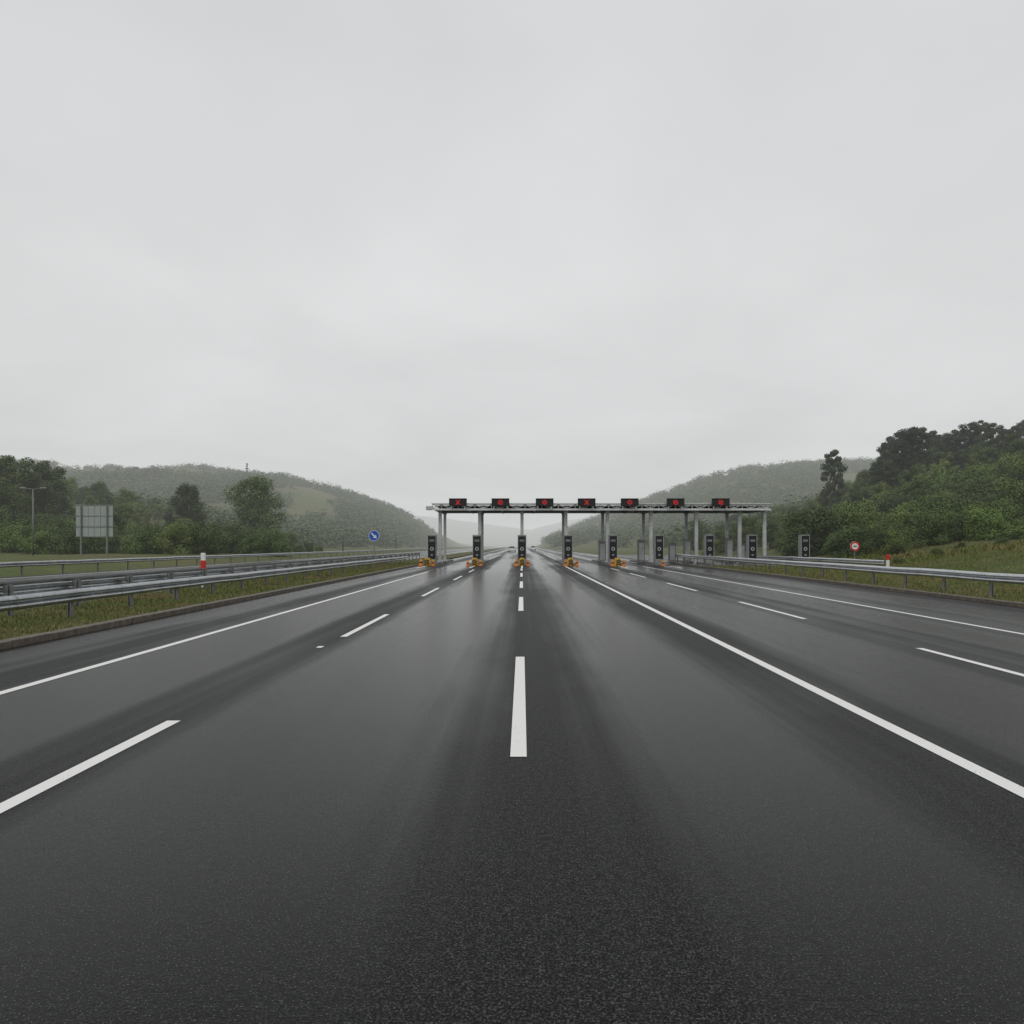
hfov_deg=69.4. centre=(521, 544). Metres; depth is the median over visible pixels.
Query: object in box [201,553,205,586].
marker post
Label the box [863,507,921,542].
hillside bush
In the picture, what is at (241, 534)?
roadside bush
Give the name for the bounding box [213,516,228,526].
broadleaf tree
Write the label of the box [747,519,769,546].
broadleaf tree
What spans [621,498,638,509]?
lane signal
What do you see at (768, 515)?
roadside bush
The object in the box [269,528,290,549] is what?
roadside bush
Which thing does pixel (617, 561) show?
crash cushion
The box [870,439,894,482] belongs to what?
pine tree
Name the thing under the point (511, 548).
distant car
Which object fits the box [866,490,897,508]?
broadleaf tree
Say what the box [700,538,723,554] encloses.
roadside bush
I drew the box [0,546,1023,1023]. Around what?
road
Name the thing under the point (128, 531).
roadside bush
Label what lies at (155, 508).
broadleaf tree
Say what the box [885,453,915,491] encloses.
pine tree
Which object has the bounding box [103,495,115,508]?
broadleaf tree
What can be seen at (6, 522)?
roadside bush
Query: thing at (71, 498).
broadleaf tree
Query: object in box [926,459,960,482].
broadleaf tree
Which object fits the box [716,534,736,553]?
roadside bush
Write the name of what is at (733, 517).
roadside bush
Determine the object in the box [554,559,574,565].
toll island
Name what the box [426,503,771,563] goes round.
toll canopy
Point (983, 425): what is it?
pine tree
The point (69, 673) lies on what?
edge line
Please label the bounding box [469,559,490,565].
toll island
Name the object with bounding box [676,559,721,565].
toll island
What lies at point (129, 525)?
roadside bush
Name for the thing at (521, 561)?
crash cushion
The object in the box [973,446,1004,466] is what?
broadleaf tree
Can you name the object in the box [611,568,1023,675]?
dashes
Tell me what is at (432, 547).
toll kiosk
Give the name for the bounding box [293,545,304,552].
roadside bush
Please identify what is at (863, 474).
broadleaf tree
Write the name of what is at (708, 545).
toll kiosk
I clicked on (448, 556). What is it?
median verge
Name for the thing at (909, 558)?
grass
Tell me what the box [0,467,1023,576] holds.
ground
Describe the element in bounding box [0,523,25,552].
roadside bush
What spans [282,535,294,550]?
roadside bush
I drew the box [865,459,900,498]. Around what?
pine tree
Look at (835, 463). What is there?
pine tree
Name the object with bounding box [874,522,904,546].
hillside bush
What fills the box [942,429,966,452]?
pine tree
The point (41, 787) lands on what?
dashes
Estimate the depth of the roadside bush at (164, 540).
97.84 m
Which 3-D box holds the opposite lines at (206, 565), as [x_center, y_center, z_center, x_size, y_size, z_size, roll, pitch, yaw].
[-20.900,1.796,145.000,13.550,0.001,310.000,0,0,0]
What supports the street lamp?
on the ground at (459, 534)
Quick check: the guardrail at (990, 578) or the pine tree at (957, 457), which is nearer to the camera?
the guardrail at (990, 578)
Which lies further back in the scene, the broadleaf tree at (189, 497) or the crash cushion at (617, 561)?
the broadleaf tree at (189, 497)
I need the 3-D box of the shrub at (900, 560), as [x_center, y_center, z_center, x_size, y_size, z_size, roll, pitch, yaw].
[32.429,1.631,63.392,1.297,1.263,1.473,0,0,-43]
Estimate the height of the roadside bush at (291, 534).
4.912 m
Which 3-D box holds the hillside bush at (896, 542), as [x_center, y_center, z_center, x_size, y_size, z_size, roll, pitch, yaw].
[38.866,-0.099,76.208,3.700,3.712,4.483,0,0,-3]
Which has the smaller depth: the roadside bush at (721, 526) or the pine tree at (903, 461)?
the pine tree at (903, 461)
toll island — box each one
[423,559,453,564]
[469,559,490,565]
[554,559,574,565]
[591,559,622,565]
[629,559,669,565]
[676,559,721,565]
[714,560,766,565]
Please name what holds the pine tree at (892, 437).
on the ground at (459, 534)
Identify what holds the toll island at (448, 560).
on the road at (288, 820)
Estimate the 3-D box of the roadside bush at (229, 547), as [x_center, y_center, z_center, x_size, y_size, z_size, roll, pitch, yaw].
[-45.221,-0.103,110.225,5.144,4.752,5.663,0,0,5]
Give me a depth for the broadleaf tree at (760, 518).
145.61 m
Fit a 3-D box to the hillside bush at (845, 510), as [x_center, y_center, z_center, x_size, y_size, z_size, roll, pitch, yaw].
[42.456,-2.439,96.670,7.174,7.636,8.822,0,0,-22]
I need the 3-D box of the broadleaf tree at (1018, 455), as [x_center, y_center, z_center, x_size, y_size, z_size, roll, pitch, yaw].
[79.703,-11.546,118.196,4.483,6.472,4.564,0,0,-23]
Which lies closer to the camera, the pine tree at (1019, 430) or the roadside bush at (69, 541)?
the roadside bush at (69, 541)
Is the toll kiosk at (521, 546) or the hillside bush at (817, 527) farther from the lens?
the hillside bush at (817, 527)
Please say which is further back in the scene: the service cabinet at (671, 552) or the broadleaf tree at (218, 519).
the broadleaf tree at (218, 519)
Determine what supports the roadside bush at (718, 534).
on the ground at (459, 534)
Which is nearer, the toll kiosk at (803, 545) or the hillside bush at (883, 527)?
the toll kiosk at (803, 545)
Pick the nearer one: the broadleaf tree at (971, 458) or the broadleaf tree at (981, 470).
the broadleaf tree at (981, 470)
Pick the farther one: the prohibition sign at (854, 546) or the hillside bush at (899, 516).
the hillside bush at (899, 516)
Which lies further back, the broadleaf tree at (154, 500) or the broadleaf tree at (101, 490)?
the broadleaf tree at (154, 500)
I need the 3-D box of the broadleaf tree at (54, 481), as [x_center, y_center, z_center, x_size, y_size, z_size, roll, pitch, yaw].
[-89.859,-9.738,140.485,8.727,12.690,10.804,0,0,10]
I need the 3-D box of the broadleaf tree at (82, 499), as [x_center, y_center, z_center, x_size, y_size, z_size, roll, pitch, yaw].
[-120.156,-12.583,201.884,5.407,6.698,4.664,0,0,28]
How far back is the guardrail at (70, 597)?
20.86 m
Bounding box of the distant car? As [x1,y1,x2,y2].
[508,546,515,551]
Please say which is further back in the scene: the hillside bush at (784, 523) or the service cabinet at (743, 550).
the hillside bush at (784, 523)
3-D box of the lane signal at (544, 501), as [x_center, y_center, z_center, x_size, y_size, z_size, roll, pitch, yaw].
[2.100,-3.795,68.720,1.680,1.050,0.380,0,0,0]
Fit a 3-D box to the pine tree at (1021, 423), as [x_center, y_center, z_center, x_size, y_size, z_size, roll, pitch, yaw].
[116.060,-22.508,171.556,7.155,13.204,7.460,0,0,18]
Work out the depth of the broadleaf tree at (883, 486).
136.61 m
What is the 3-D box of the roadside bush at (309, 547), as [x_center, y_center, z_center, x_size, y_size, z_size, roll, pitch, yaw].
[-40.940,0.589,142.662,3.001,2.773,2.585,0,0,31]
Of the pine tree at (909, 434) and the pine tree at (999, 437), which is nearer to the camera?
the pine tree at (909, 434)
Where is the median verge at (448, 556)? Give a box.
[0,547,508,639]
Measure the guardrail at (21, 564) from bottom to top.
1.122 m
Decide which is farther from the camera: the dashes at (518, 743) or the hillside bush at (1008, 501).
the hillside bush at (1008, 501)
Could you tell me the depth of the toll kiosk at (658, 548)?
67.35 m
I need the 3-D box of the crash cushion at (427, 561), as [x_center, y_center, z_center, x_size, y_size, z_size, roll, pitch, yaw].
[-8.200,1.460,64.095,0.520,0.680,1.010,0,0,0]
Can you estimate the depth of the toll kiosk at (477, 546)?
67.35 m
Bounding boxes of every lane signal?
[449,498,466,509]
[491,498,508,509]
[536,498,553,509]
[578,498,595,509]
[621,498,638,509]
[666,498,684,509]
[712,498,729,509]
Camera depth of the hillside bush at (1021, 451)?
126.08 m
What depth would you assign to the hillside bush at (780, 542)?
98.57 m
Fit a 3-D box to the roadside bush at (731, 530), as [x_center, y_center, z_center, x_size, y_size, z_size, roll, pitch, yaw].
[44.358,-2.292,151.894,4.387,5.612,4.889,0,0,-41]
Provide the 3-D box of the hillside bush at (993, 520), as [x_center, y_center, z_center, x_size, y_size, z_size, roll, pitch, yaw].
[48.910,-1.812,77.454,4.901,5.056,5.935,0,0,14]
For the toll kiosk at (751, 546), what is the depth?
67.35 m
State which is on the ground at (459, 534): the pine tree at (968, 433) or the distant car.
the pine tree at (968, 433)
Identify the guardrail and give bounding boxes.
[0,548,425,575]
[0,552,420,615]
[0,556,407,616]
[675,554,1023,596]
[757,556,883,565]
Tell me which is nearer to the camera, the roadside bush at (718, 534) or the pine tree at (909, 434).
the roadside bush at (718, 534)
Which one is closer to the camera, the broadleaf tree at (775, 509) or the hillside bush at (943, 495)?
the hillside bush at (943, 495)
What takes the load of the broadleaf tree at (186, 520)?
on the ground at (459, 534)
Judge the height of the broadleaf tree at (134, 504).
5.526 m
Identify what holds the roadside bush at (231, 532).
on the ground at (459, 534)
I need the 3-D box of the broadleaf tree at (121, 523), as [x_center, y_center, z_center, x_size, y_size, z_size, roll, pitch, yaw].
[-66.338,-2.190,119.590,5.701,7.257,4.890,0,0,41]
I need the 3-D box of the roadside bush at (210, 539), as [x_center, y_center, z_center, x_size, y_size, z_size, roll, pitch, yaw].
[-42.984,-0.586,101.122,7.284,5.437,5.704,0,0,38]
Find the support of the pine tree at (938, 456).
on the ground at (459, 534)
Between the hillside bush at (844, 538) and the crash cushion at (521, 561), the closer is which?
the crash cushion at (521, 561)
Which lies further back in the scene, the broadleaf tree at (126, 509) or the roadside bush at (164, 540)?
the broadleaf tree at (126, 509)
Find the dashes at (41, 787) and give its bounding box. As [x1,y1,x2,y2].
[0,570,472,812]
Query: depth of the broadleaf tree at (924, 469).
144.39 m
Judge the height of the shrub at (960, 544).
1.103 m
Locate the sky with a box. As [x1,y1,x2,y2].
[0,0,1023,529]
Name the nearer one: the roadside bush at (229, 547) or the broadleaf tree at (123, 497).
the roadside bush at (229, 547)
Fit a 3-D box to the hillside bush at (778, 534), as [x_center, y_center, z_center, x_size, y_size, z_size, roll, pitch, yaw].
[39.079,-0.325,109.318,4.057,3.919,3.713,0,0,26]
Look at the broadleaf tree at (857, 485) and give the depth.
158.98 m
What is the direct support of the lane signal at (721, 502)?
attached to the toll canopy
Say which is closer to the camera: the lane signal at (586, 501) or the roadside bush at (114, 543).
the lane signal at (586, 501)
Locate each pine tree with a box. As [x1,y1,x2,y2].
[819,449,847,506]
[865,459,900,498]
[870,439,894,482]
[877,433,902,475]
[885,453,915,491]
[886,426,933,481]
[903,427,940,462]
[927,453,947,470]
[932,433,956,457]
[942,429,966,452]
[948,449,974,473]
[953,422,983,460]
[965,420,987,445]
[974,423,1008,459]
[995,429,1011,447]
[1005,425,1023,440]
[1014,420,1023,432]
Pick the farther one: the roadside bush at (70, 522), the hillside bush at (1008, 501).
the roadside bush at (70, 522)
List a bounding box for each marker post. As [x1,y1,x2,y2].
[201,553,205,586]
[886,554,889,566]
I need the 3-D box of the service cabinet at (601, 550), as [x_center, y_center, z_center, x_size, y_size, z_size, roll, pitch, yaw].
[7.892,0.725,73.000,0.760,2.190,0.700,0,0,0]
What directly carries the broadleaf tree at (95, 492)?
on the ground at (459, 534)
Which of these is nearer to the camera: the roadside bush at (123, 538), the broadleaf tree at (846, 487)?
the roadside bush at (123, 538)
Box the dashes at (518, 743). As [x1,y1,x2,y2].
[510,568,526,756]
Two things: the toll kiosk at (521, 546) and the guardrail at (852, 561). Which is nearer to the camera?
the guardrail at (852, 561)
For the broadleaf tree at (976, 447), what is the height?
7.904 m
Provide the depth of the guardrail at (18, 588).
24.33 m
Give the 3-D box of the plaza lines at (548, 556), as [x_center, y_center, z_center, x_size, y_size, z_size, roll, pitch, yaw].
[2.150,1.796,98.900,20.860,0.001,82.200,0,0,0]
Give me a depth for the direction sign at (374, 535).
60.00 m
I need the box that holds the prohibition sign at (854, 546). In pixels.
[850,541,859,558]
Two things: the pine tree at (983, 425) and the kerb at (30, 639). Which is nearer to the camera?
the kerb at (30, 639)
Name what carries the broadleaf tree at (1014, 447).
on the ground at (459, 534)
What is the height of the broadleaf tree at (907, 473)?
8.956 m
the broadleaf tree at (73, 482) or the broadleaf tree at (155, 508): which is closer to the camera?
the broadleaf tree at (73, 482)
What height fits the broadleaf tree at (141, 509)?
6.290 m
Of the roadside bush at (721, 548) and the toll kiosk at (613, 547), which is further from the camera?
the roadside bush at (721, 548)
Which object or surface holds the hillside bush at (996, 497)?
on the ground at (459, 534)
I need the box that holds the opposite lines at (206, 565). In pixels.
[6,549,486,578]
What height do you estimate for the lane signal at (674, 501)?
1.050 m
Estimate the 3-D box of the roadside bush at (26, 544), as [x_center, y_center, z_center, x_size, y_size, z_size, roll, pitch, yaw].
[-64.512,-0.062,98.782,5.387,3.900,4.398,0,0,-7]
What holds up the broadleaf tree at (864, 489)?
on the ground at (459, 534)
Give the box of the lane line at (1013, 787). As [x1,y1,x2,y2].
[565,566,1023,797]
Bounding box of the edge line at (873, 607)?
[642,566,1023,634]
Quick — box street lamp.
[20,487,45,554]
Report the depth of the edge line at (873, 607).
20.29 m
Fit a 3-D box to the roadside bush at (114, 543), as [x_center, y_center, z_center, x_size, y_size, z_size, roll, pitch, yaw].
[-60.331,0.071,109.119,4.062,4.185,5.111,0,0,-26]
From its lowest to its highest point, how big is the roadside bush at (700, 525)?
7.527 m
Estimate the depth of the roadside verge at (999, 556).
42.84 m
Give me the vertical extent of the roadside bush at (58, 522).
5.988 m
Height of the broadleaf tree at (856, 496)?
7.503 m
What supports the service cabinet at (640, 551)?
on the road at (288, 820)
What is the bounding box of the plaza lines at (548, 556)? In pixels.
[418,554,679,567]
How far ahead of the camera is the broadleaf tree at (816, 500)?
157.59 m
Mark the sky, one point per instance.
(410, 255)
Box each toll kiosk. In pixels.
[428,535,436,562]
[473,535,481,562]
[518,535,525,562]
[563,535,572,561]
[608,535,617,562]
[654,535,663,562]
[704,535,713,562]
[746,535,756,558]
[798,535,809,561]
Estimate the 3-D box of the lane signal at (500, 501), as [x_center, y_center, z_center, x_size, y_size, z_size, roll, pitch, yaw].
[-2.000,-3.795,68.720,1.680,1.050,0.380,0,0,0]
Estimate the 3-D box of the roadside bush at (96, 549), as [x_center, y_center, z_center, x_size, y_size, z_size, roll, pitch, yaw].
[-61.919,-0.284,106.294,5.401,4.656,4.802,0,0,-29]
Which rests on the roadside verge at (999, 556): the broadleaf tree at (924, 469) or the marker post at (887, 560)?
the marker post at (887, 560)
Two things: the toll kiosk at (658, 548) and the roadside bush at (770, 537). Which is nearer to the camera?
the toll kiosk at (658, 548)
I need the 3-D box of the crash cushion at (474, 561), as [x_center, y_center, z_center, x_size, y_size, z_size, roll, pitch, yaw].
[-4.100,1.460,64.095,0.520,0.680,1.010,0,0,0]
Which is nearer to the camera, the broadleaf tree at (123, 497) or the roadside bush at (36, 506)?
the roadside bush at (36, 506)
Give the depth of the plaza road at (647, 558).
91.86 m
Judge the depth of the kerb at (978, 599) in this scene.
28.76 m
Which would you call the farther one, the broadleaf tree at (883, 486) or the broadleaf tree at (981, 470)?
the broadleaf tree at (883, 486)
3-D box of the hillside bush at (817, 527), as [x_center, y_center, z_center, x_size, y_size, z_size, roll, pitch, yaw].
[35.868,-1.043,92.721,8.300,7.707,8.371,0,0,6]
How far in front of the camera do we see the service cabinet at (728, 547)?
72.68 m
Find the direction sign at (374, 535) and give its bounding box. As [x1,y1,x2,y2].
[368,530,379,564]
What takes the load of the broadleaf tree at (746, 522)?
on the ground at (459, 534)
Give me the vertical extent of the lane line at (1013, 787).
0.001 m
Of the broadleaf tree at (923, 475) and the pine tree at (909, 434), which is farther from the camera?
the pine tree at (909, 434)
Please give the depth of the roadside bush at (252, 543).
100.65 m
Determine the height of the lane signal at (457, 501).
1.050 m
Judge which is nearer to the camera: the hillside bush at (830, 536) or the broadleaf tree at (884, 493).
the hillside bush at (830, 536)
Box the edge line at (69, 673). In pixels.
[0,572,425,694]
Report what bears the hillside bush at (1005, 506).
on the ground at (459, 534)
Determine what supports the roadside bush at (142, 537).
on the ground at (459, 534)
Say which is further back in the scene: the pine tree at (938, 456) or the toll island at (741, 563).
the pine tree at (938, 456)
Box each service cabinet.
[598,541,605,562]
[637,540,644,562]
[667,543,676,562]
[682,539,691,562]
[724,538,733,562]
[736,543,745,557]
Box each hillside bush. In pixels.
[772,530,787,552]
[775,506,841,556]
[775,531,814,556]
[778,513,811,552]
[802,503,821,511]
[822,523,874,557]
[824,533,842,555]
[829,498,879,534]
[849,508,890,546]
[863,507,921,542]
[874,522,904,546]
[874,529,908,550]
[876,495,909,513]
[877,526,911,554]
[881,502,935,542]
[912,509,962,547]
[916,488,958,501]
[946,513,971,540]
[962,505,1017,540]
[969,497,1015,534]
[983,498,1023,517]
[985,452,1020,481]
[987,491,1021,505]
[992,476,1023,506]
[995,449,1023,466]
[1005,456,1023,482]
[1011,516,1023,538]
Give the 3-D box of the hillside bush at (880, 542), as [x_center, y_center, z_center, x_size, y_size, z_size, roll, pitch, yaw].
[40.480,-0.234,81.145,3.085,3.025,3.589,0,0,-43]
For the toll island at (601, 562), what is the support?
on the road at (288, 820)
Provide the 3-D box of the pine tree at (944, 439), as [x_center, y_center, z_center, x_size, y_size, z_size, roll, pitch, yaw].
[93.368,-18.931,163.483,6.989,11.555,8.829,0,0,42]
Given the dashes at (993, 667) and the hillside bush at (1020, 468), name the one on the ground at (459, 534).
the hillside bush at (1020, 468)
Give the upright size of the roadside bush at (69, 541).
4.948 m
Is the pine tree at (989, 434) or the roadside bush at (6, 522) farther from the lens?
the pine tree at (989, 434)
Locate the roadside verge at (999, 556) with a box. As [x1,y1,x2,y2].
[719,547,1023,601]
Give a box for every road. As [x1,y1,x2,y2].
[0,546,509,611]
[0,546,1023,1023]
[618,555,780,565]
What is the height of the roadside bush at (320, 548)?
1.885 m
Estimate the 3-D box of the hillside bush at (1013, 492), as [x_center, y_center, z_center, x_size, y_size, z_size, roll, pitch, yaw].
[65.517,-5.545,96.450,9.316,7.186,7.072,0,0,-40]
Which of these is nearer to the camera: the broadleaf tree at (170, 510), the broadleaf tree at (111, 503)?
the broadleaf tree at (111, 503)
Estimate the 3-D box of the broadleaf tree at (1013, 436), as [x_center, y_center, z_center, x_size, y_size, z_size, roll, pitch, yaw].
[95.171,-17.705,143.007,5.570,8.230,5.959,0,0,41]
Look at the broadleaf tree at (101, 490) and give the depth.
174.35 m
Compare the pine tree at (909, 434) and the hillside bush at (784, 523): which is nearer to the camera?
the hillside bush at (784, 523)
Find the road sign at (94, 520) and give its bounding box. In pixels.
[75,505,112,556]
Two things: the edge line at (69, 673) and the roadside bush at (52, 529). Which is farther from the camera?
the roadside bush at (52, 529)
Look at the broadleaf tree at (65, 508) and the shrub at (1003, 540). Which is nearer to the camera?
the shrub at (1003, 540)
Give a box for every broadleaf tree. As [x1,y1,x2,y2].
[0,455,41,506]
[19,460,72,515]
[56,498,75,516]
[60,484,76,505]
[62,477,81,504]
[75,487,85,503]
[82,481,113,504]
[82,495,99,504]
[93,484,112,504]
[101,503,123,522]
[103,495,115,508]
[113,511,126,535]
[114,504,139,524]
[115,488,138,506]
[128,502,139,521]
[130,503,152,524]
[147,497,161,515]
[151,503,164,522]
[162,505,178,519]
[163,481,208,526]
[174,518,192,524]
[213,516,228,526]
[221,473,288,532]
[733,516,758,550]
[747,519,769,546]
[755,515,776,540]
[770,505,787,520]
[784,505,799,516]
[809,494,838,510]
[836,480,858,503]
[846,489,873,504]
[848,479,873,499]
[849,469,878,493]
[859,485,872,493]
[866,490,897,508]
[868,481,899,500]
[894,464,921,494]
[900,472,933,496]
[905,463,928,484]
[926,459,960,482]
[928,451,953,472]
[959,444,993,467]
[960,452,988,471]
[960,462,994,481]
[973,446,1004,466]
[1000,432,1023,456]
[1003,454,1023,479]
[1006,438,1023,455]
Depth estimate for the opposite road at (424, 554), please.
54.37 m
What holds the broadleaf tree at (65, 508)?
on the ground at (459, 534)
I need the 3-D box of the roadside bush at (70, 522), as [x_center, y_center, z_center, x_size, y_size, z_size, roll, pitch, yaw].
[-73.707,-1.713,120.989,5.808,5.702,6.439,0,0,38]
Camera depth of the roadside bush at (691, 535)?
146.73 m
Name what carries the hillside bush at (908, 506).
on the ground at (459, 534)
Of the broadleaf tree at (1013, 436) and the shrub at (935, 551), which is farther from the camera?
the broadleaf tree at (1013, 436)
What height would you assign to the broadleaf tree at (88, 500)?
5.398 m
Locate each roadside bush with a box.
[0,514,31,544]
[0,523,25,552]
[17,530,59,553]
[24,499,41,515]
[25,524,60,552]
[37,516,75,530]
[43,525,104,553]
[61,518,75,526]
[75,528,111,553]
[99,533,122,553]
[117,533,144,553]
[121,524,142,535]
[121,525,179,553]
[122,520,138,530]
[133,522,164,547]
[149,522,198,554]
[185,521,232,553]
[214,524,240,537]
[217,531,236,552]
[223,529,249,553]
[237,531,267,553]
[254,527,293,556]
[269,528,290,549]
[281,530,299,551]
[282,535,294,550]
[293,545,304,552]
[303,541,313,551]
[313,546,323,551]
[683,518,710,543]
[688,528,704,550]
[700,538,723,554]
[712,523,724,540]
[714,529,724,548]
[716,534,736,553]
[724,514,736,524]
[729,521,744,539]
[752,510,775,522]
[757,522,778,548]
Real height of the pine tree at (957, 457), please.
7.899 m
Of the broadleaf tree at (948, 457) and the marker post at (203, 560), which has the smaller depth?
the marker post at (203, 560)
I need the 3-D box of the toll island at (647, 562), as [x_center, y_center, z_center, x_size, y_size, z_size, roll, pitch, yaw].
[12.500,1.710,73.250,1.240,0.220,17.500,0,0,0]
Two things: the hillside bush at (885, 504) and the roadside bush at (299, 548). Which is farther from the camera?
the roadside bush at (299, 548)
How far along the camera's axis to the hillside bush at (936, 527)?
76.67 m
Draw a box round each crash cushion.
[424,558,430,565]
[472,558,477,565]
[519,558,524,565]
[567,558,573,565]
[614,558,620,565]
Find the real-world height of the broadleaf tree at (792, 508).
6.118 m
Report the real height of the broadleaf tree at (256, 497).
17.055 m
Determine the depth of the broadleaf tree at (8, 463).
133.84 m
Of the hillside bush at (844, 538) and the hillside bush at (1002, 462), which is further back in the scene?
the hillside bush at (1002, 462)
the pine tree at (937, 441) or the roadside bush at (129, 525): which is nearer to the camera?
the roadside bush at (129, 525)
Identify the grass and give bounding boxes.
[786,537,1023,565]
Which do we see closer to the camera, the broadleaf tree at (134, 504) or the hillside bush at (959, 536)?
the hillside bush at (959, 536)
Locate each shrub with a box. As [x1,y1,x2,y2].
[892,557,905,563]
[930,548,942,555]
[954,542,966,547]
[994,537,1008,543]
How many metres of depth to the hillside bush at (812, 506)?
119.63 m
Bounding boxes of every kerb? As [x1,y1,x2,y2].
[0,564,418,649]
[666,562,1023,607]
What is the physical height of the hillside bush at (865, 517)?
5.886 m
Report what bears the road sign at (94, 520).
on the ground at (459, 534)
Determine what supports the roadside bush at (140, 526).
on the ground at (459, 534)
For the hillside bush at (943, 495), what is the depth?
112.88 m
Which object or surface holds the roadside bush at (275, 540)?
on the ground at (459, 534)
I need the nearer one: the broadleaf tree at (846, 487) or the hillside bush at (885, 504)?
the hillside bush at (885, 504)
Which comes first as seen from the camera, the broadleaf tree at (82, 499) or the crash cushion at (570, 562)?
the crash cushion at (570, 562)
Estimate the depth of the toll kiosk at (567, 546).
67.35 m

